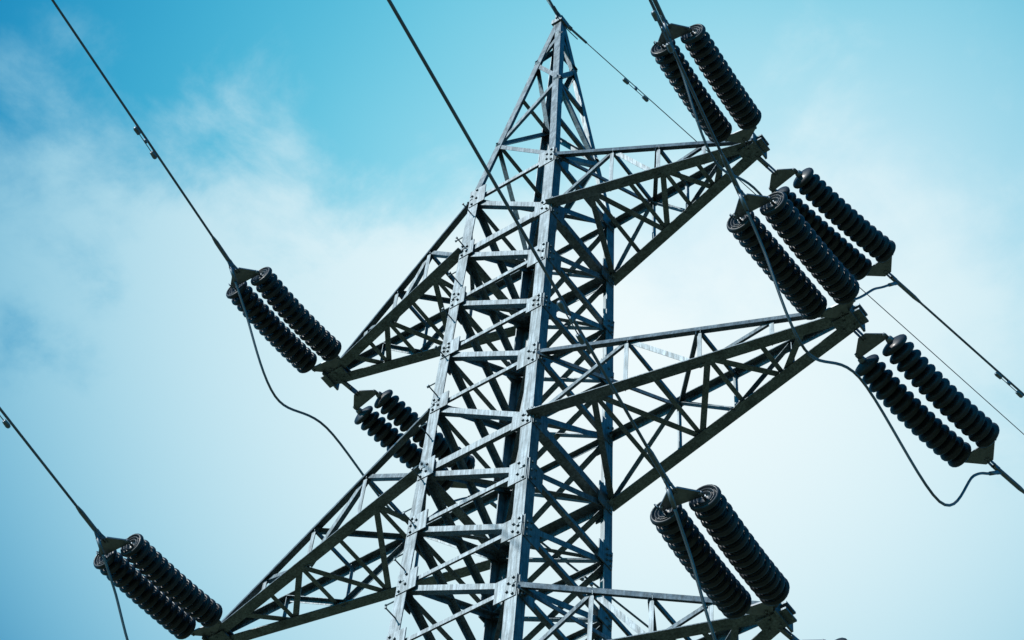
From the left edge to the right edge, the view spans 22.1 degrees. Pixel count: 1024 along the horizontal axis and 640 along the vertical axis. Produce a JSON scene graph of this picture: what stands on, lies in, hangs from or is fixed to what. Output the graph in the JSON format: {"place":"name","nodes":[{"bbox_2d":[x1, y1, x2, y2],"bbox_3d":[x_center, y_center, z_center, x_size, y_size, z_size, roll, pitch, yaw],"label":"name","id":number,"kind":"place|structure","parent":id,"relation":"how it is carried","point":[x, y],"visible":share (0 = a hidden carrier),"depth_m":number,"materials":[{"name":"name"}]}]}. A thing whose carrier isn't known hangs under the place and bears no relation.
{"place":"outdoors","nodes":[
{"label":"outdoors","id":0,"kind":"place"},
{"bbox_2d":[0,0,1023,639],"label":"sky","id":1,"kind":"structure","parent":0,"point":[313,140],"materials":[{"name":"blue"}]},
{"label":"ground","id":2,"kind":"structure","parent":0,"visible":0},
{"bbox_2d":[0,0,1023,639],"bbox_3d":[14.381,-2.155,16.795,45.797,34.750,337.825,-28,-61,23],"label":"transmission tower","id":3,"kind":"structure","parent":2,"relation":"on","point":[168,596],"depth_m":30.03,"materials":[{"name":"metal"}]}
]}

